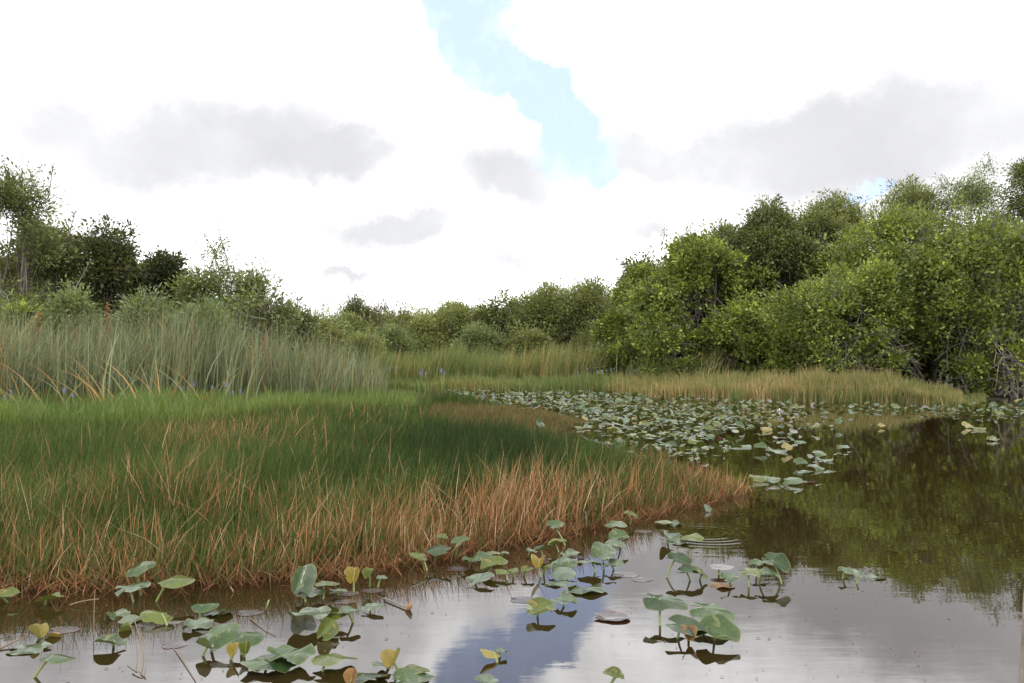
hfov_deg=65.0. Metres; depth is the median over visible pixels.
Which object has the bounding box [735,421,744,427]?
lily pad
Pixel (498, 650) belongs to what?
lily pad
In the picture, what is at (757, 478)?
lily pad
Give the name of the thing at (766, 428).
lily pad
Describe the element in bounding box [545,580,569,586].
lily pad
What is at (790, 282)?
tree
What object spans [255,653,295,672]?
lily pad
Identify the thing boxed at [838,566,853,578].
lily pad
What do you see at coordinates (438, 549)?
lily pad
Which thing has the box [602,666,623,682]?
lily pad
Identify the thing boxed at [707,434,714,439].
lily pad
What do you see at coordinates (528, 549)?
lily pad
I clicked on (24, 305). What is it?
bank bush
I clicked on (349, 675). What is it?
lily pad
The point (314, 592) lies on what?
lily pad
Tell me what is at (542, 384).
bank grass
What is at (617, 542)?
lily pad
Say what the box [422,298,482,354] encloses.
willow tree
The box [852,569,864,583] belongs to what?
lily pad
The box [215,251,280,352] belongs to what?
willow tree
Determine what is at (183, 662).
dead stem
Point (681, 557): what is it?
lily pad
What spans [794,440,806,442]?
lily pad
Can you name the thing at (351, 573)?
lily pad
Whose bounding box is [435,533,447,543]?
lily pad
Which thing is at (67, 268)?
bank tree
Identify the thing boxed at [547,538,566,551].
lily pad
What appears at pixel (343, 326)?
willow bush
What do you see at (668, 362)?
thicket bush
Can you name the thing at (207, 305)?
bank bush
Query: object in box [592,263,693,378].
thicket tree
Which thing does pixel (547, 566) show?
lily pad
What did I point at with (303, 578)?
lily pad
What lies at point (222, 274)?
willow tree
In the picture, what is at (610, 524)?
lily pad
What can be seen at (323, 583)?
lily pad
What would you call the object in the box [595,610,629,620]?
lily pad
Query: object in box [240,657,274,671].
lily pad
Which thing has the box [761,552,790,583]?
lily pad
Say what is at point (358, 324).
willow bush
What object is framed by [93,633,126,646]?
lily pad
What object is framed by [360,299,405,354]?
thin tree
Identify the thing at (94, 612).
dead stem
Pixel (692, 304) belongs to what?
tree
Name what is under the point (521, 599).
lily pad
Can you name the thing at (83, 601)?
dead stem
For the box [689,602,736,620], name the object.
lily pad
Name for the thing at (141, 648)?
dead stem
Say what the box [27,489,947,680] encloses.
floating debris
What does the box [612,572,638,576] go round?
lily pad
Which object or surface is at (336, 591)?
lily pad
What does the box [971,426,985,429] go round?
lily pad
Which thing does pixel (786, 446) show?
lily pad
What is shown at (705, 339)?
thicket bush
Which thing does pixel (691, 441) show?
lily pad
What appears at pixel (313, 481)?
spikerush
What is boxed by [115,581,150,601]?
lily pad
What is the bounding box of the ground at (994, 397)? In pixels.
[3,364,1022,579]
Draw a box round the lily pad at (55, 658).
[33,654,74,677]
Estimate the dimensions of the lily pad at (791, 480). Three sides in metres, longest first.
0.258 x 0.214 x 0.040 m
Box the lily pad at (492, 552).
[485,551,499,555]
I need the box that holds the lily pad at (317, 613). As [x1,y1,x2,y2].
[287,606,338,622]
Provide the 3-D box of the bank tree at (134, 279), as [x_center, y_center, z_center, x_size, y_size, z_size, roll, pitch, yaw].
[-18.664,-0.890,39.935,4.055,7.423,3.514,1,-2,-32]
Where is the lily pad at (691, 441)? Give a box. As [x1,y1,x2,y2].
[688,438,697,443]
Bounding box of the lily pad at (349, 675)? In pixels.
[343,668,356,682]
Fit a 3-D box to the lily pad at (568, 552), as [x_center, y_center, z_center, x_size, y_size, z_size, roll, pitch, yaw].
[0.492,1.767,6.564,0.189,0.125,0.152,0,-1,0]
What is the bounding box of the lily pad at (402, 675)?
[392,668,434,682]
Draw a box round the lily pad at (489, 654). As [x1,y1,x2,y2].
[480,649,499,662]
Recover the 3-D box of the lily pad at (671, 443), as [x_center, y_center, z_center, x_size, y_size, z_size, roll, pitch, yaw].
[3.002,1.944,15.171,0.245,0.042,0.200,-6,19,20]
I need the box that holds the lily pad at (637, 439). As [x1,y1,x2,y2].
[633,437,644,442]
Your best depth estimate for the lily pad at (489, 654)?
4.29 m
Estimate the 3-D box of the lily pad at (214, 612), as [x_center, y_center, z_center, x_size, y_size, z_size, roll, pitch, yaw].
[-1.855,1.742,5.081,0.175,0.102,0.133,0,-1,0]
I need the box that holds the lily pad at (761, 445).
[753,442,766,447]
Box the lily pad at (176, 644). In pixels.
[162,641,186,648]
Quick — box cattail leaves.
[0,356,235,408]
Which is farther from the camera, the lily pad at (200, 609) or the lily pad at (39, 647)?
the lily pad at (200, 609)
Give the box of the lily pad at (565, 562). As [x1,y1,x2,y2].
[551,557,577,569]
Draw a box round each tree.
[0,154,73,340]
[0,215,86,305]
[0,255,21,297]
[6,211,111,324]
[70,213,157,341]
[74,262,119,316]
[109,249,159,322]
[134,245,191,315]
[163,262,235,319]
[189,223,266,346]
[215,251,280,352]
[282,305,330,354]
[334,291,381,334]
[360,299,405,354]
[415,293,471,350]
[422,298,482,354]
[466,288,537,357]
[506,278,593,355]
[544,267,617,356]
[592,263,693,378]
[608,251,660,353]
[615,218,785,374]
[629,259,717,354]
[691,218,780,364]
[695,218,774,317]
[710,193,824,363]
[762,227,930,372]
[788,190,1012,385]
[788,195,864,364]
[795,187,871,369]
[861,170,960,252]
[881,196,1023,395]
[907,216,1011,387]
[918,152,1023,229]
[994,156,1023,228]
[994,221,1023,329]
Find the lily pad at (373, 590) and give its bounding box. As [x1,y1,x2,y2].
[362,588,382,592]
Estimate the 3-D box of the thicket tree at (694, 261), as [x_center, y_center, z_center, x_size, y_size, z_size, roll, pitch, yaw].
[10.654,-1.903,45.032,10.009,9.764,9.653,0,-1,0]
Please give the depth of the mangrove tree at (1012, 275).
39.55 m
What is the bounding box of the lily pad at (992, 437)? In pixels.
[986,435,1001,440]
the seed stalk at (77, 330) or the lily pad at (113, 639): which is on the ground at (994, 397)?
the seed stalk at (77, 330)
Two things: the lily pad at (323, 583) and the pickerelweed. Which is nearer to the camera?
the lily pad at (323, 583)
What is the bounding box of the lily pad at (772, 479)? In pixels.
[765,476,780,482]
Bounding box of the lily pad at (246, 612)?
[237,610,263,615]
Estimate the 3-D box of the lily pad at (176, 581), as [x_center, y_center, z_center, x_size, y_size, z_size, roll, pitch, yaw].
[-2.274,1.695,5.392,0.273,0.213,0.193,0,-1,0]
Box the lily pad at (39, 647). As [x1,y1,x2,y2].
[7,641,51,654]
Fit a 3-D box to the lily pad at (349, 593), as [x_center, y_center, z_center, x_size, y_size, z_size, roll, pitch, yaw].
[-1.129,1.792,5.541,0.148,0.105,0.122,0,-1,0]
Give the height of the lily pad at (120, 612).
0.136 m
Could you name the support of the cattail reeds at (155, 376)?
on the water
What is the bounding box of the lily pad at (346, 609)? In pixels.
[339,606,360,622]
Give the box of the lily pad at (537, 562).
[531,554,544,576]
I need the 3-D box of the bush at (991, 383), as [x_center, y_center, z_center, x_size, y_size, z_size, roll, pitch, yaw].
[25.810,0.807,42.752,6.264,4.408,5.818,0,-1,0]
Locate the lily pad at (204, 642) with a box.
[196,637,216,655]
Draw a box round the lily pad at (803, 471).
[798,470,814,472]
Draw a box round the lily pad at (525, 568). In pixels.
[521,565,533,575]
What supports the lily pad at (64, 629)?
on the water
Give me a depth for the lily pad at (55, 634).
4.67 m
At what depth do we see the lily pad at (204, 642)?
4.37 m
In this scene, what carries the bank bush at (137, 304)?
on the ground at (994, 397)
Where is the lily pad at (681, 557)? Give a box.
[666,552,691,577]
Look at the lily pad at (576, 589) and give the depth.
5.57 m
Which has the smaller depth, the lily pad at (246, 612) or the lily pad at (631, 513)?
the lily pad at (246, 612)
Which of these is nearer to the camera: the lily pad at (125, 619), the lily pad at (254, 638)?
the lily pad at (254, 638)
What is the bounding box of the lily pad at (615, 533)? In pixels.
[608,528,628,548]
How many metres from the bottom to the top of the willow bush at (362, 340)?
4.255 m
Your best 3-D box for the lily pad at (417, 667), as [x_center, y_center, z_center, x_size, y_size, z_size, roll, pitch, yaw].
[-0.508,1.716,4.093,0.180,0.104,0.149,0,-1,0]
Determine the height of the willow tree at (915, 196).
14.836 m
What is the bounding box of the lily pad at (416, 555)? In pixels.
[409,552,427,570]
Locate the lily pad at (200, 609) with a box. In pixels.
[191,603,218,618]
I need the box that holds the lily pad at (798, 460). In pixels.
[793,457,806,464]
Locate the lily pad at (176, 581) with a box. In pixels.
[155,575,194,601]
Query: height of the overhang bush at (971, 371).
2.951 m
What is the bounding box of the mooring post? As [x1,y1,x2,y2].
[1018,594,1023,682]
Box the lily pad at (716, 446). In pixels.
[711,443,724,451]
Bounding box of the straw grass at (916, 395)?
[567,362,964,403]
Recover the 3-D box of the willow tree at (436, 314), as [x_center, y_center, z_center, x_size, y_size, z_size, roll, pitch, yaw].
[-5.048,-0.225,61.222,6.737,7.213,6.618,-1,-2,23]
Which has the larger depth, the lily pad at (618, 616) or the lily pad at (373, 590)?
the lily pad at (373, 590)
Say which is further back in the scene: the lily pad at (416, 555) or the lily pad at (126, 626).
the lily pad at (416, 555)
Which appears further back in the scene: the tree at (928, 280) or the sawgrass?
the tree at (928, 280)
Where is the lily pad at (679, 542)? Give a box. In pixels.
[671,540,685,544]
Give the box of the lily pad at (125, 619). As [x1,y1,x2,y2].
[117,614,141,623]
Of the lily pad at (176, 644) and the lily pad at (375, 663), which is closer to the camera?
the lily pad at (375, 663)
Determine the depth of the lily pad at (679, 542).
7.10 m
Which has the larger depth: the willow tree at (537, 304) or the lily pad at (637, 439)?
the willow tree at (537, 304)
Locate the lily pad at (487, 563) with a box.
[480,556,507,572]
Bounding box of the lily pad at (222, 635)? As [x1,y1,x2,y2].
[203,623,240,651]
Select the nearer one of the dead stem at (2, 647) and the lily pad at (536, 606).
the dead stem at (2, 647)
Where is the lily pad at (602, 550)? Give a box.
[591,541,615,569]
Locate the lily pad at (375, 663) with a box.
[371,661,390,669]
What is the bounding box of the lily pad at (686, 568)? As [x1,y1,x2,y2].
[677,563,702,580]
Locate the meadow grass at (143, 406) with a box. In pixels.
[0,379,421,434]
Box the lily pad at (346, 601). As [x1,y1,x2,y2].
[334,599,355,603]
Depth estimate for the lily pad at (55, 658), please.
4.08 m
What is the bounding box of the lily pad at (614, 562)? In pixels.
[602,559,623,569]
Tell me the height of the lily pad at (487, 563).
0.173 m
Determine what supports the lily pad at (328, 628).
on the water
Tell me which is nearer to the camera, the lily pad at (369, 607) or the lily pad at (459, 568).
the lily pad at (369, 607)
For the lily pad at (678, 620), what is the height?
0.175 m
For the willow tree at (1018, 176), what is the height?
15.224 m
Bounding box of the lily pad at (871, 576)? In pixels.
[865,574,885,579]
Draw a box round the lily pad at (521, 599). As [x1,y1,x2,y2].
[511,596,533,602]
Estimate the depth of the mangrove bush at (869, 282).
37.56 m
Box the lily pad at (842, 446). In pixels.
[836,445,849,448]
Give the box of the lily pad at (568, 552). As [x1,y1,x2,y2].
[561,548,583,557]
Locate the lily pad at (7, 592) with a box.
[0,587,19,602]
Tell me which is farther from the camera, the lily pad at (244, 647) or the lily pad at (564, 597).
the lily pad at (564, 597)
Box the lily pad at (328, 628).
[317,617,339,640]
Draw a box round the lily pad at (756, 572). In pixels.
[739,568,764,586]
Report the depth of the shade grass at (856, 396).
31.69 m
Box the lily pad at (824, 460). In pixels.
[815,457,832,461]
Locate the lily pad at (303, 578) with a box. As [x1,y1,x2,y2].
[291,564,316,601]
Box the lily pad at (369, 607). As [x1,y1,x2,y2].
[361,603,383,611]
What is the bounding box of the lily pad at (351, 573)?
[344,566,359,591]
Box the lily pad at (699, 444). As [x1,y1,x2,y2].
[693,442,706,447]
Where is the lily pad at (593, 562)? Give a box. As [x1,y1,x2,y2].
[578,560,601,571]
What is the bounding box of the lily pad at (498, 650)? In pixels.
[495,647,506,656]
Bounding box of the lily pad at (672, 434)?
[664,433,675,437]
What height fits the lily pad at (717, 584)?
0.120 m
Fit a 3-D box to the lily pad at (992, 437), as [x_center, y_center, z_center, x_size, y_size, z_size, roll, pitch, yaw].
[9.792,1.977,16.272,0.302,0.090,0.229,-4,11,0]
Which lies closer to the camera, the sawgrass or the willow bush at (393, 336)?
the sawgrass
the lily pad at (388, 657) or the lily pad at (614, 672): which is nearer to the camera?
the lily pad at (614, 672)
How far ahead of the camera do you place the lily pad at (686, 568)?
5.88 m
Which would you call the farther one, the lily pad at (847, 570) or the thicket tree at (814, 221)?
the thicket tree at (814, 221)
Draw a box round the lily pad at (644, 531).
[634,530,652,532]
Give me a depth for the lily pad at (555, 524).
7.09 m
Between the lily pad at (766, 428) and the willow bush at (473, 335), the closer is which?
the lily pad at (766, 428)
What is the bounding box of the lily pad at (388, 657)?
[380,647,399,669]
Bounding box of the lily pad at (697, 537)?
[680,533,703,541]
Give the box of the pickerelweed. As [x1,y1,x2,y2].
[416,371,420,391]
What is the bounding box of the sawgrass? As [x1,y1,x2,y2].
[0,296,398,401]
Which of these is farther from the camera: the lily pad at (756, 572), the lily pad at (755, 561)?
the lily pad at (755, 561)
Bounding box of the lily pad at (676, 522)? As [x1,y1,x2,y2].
[667,520,681,525]
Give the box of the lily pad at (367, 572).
[362,567,374,586]
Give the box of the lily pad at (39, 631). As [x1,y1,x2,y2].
[28,623,48,638]
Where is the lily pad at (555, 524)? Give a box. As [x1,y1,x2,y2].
[547,520,565,544]
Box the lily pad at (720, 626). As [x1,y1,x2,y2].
[698,614,740,641]
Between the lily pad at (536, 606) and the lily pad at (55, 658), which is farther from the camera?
the lily pad at (536, 606)
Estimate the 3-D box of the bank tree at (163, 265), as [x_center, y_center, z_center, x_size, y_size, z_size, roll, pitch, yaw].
[-16.304,-0.953,38.609,3.646,7.434,3.192,0,-2,15]
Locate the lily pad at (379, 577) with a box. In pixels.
[376,575,387,586]
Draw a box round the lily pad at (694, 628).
[682,624,697,640]
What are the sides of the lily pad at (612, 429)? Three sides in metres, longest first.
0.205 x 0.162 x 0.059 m
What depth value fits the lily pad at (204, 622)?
4.82 m
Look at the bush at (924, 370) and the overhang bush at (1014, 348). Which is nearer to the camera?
the overhang bush at (1014, 348)
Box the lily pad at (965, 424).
[961,421,970,427]
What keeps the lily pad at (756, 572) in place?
on the water
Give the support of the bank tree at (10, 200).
on the ground at (994, 397)
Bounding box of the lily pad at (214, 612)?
[204,609,231,615]
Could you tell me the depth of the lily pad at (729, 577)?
5.71 m
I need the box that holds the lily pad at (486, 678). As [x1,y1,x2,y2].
[474,674,498,682]
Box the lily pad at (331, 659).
[311,653,357,671]
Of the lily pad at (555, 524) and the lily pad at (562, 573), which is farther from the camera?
the lily pad at (555, 524)
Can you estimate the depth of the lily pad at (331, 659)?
4.17 m
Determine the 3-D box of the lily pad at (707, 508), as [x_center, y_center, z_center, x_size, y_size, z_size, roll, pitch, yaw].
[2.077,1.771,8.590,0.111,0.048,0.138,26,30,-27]
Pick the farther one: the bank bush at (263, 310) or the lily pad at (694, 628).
the bank bush at (263, 310)
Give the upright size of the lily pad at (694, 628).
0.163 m
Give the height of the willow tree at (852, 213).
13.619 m
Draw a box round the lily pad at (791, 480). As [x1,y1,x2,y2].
[783,477,802,484]
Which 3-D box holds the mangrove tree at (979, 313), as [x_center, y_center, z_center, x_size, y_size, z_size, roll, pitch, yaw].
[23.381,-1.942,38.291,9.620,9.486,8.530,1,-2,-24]
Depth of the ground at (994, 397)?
35.69 m
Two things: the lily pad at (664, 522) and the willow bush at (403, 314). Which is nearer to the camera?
the lily pad at (664, 522)
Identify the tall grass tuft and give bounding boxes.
[609,345,736,377]
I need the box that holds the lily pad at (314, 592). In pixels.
[295,587,325,598]
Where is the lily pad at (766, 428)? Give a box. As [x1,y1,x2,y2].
[761,427,771,430]
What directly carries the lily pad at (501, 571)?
on the water
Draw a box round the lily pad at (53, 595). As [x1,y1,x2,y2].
[34,592,64,604]
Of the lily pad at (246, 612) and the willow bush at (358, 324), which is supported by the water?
the lily pad at (246, 612)
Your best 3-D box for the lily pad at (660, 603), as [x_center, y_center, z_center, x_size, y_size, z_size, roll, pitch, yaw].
[0.945,1.685,4.971,0.251,0.211,0.236,1,-2,-21]
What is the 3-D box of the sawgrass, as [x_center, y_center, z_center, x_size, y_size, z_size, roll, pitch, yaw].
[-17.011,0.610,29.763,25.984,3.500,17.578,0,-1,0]
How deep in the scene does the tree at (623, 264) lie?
50.75 m
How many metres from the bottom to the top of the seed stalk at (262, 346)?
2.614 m
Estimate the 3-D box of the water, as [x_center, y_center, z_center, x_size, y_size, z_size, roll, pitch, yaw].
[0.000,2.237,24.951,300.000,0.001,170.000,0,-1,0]
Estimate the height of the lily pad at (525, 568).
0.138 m
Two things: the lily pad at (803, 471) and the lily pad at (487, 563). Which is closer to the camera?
the lily pad at (487, 563)
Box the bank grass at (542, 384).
[369,365,797,401]
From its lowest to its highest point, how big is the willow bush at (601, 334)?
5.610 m
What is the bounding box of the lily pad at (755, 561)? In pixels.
[748,558,764,567]
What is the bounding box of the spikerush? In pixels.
[0,387,754,588]
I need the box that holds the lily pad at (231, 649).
[226,642,238,660]
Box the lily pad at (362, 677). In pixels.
[354,673,389,682]
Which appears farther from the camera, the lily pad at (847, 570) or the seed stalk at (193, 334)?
the seed stalk at (193, 334)
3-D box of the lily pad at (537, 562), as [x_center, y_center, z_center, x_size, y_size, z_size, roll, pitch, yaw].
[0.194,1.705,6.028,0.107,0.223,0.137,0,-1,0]
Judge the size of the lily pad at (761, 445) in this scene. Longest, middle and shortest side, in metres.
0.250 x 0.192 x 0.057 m
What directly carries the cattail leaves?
on the ground at (994, 397)
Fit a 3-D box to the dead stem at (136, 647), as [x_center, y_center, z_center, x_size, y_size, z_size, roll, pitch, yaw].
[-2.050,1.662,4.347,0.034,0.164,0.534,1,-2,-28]
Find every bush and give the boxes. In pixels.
[0,287,55,360]
[27,262,113,356]
[75,282,198,361]
[143,292,250,390]
[214,276,314,368]
[258,292,344,358]
[311,302,357,363]
[324,306,370,361]
[327,307,379,352]
[335,326,401,368]
[364,318,422,361]
[365,307,413,355]
[371,299,431,358]
[398,307,452,360]
[446,320,510,364]
[494,318,564,360]
[582,301,648,373]
[629,310,701,378]
[677,304,765,377]
[716,308,793,373]
[738,299,839,375]
[751,254,928,378]
[870,332,953,385]
[936,340,1009,396]
[946,328,1021,391]
[969,317,1023,398]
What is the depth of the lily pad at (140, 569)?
5.48 m
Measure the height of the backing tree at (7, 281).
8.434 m
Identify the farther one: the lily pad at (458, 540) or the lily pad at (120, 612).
the lily pad at (458, 540)
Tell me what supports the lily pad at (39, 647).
on the water
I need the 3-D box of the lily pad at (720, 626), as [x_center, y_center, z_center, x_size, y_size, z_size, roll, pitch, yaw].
[1.170,1.675,4.562,0.240,0.207,0.208,0,-1,0]
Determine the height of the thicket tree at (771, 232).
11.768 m
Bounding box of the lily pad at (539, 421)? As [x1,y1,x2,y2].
[536,417,544,427]
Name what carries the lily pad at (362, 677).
on the water
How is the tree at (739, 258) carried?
on the ground at (994, 397)
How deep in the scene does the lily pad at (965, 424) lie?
19.49 m
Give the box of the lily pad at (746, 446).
[725,445,751,447]
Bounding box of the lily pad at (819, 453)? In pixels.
[812,451,825,456]
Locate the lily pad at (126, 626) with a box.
[119,622,131,631]
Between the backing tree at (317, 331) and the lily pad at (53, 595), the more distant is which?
the backing tree at (317, 331)
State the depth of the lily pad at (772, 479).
10.55 m
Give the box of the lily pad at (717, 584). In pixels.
[710,582,733,588]
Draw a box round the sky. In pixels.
[0,0,1023,319]
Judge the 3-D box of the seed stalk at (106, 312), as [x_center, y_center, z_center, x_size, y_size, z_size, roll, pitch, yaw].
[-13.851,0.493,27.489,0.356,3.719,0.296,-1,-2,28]
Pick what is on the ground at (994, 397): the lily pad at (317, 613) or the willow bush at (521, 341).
the willow bush at (521, 341)
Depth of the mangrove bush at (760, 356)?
43.07 m
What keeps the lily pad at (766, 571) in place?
on the water
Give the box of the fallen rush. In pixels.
[0,473,757,604]
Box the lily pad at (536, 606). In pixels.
[526,597,555,616]
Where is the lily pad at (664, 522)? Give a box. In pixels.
[655,520,673,525]
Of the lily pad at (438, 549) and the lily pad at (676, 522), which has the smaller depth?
the lily pad at (438, 549)
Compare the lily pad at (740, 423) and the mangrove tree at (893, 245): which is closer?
the lily pad at (740, 423)
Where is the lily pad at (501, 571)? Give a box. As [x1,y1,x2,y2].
[496,569,509,579]
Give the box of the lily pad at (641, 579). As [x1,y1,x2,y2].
[631,577,652,581]
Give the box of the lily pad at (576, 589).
[568,585,606,593]
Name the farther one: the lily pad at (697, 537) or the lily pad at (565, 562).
the lily pad at (697, 537)
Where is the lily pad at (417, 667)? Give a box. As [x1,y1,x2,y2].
[404,664,429,674]
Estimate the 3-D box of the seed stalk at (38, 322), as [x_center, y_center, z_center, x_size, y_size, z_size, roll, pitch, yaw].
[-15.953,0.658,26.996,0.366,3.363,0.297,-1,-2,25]
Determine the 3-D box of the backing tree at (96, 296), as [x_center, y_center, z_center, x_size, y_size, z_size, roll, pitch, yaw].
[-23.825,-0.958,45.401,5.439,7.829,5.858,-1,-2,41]
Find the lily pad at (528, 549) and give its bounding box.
[526,547,537,554]
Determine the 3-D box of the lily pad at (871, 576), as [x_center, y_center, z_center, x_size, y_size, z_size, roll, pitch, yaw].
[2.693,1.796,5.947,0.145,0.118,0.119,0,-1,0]
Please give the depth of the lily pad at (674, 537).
7.05 m
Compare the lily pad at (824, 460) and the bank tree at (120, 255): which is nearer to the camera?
the lily pad at (824, 460)
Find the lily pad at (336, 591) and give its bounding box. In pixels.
[329,588,346,595]
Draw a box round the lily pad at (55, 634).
[46,632,61,636]
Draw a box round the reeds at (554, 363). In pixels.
[360,340,701,381]
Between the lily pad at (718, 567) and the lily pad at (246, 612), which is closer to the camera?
the lily pad at (246, 612)
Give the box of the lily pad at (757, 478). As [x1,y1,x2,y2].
[749,474,768,481]
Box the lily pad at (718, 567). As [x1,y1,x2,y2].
[709,564,733,574]
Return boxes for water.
[0,390,1023,682]
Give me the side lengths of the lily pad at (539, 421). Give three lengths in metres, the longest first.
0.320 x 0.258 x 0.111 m
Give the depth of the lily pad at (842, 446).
14.52 m
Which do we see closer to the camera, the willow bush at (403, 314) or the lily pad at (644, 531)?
the lily pad at (644, 531)
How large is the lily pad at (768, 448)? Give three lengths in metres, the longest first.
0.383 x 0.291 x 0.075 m
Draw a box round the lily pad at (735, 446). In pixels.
[731,444,741,447]
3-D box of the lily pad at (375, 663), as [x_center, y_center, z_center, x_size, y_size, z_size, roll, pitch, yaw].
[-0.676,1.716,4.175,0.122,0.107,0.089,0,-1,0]
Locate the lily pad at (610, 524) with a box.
[605,520,626,529]
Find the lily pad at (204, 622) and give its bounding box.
[182,617,213,629]
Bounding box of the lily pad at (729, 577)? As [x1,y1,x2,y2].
[720,571,738,585]
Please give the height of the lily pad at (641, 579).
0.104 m
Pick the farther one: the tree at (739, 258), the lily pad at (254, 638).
the tree at (739, 258)
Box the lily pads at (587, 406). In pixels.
[445,389,1023,430]
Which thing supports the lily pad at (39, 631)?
on the water
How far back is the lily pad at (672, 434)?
16.39 m
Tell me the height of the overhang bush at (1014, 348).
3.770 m
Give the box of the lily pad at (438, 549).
[424,544,450,562]
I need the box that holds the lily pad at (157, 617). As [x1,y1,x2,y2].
[140,610,174,624]
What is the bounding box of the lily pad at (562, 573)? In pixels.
[551,567,575,579]
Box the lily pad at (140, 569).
[125,561,155,594]
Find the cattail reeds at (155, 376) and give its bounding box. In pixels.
[22,319,354,400]
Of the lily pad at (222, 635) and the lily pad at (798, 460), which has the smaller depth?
the lily pad at (222, 635)
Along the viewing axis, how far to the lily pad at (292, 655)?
4.24 m
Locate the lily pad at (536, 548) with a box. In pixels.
[534,545,551,555]
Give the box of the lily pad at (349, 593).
[339,591,358,595]
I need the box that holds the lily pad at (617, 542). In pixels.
[604,538,624,546]
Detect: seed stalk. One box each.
[34,312,41,362]
[73,329,79,368]
[104,302,110,353]
[190,321,198,368]
[260,335,266,371]
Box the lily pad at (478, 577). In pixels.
[466,572,493,585]
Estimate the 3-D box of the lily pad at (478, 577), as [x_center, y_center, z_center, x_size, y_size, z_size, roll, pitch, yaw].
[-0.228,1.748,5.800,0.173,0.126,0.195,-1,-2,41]
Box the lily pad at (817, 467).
[811,464,823,470]
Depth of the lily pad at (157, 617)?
4.91 m
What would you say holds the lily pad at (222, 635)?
on the water
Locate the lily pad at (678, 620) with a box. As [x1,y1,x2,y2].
[665,614,708,638]
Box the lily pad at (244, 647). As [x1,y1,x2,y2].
[239,640,250,656]
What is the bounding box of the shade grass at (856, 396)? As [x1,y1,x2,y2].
[798,370,986,404]
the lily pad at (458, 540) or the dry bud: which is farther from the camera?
the lily pad at (458, 540)
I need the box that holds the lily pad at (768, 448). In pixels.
[765,446,787,452]
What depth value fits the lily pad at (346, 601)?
5.36 m
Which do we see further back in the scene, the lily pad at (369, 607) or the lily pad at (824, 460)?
the lily pad at (824, 460)
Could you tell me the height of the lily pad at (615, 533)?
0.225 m
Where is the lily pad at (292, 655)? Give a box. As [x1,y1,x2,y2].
[265,643,315,664]
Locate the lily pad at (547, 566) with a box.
[541,564,552,574]
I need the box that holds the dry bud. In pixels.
[383,597,411,610]
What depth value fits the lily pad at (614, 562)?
6.18 m
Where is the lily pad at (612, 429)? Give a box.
[608,427,616,432]
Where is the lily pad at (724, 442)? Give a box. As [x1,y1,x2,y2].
[719,440,732,443]
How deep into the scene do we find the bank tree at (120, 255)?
36.98 m
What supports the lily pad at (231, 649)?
on the water
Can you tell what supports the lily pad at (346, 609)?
on the water
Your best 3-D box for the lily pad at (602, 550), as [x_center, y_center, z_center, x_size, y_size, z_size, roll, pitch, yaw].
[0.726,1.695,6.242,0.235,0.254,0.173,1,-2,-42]
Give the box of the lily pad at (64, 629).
[47,626,79,633]
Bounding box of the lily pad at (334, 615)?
[322,610,346,619]
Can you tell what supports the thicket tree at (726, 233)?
on the ground at (994, 397)
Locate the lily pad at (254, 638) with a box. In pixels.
[228,631,264,654]
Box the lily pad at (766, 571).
[758,567,778,583]
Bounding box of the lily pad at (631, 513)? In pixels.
[623,510,636,523]
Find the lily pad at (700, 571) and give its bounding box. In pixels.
[693,566,708,580]
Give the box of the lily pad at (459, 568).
[446,566,470,570]
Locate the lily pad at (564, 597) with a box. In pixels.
[551,590,577,606]
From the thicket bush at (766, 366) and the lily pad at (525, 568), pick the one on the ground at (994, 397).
the thicket bush at (766, 366)
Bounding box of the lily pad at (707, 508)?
[702,502,710,511]
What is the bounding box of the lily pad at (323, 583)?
[315,580,339,598]
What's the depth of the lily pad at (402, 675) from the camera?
4.01 m
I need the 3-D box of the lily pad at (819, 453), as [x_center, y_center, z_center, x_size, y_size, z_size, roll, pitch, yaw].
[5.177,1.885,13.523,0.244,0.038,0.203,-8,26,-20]
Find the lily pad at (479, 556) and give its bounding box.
[462,551,491,565]
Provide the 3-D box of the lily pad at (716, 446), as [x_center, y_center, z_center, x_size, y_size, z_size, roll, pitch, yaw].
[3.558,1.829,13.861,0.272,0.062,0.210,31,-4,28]
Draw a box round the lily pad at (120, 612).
[106,609,129,619]
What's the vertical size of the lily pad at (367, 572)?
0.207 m
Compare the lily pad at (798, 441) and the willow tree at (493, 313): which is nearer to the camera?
the lily pad at (798, 441)
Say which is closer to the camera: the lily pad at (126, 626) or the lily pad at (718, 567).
the lily pad at (126, 626)
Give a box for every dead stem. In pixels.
[0,636,27,649]
[70,598,98,605]
[93,593,94,634]
[128,620,137,671]
[133,617,143,674]
[139,628,145,675]
[172,646,195,681]
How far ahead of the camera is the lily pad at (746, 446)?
15.00 m
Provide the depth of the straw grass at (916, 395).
33.77 m
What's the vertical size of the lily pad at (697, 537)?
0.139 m
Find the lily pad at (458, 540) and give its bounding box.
[451,535,469,557]
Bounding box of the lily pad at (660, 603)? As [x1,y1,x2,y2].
[643,593,687,625]
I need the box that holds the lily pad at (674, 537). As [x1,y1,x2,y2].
[659,529,679,543]
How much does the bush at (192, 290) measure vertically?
6.332 m
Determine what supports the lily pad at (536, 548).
on the water
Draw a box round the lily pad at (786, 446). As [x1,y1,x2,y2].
[781,442,792,449]
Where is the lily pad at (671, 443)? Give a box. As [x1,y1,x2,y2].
[665,441,677,445]
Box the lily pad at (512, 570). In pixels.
[507,568,517,576]
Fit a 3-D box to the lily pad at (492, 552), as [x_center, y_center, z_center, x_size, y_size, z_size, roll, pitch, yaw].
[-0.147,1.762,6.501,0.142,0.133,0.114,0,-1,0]
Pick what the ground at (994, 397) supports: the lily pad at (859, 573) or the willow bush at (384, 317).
the willow bush at (384, 317)
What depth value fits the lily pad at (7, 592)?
5.34 m
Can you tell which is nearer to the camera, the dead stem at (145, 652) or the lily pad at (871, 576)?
the dead stem at (145, 652)

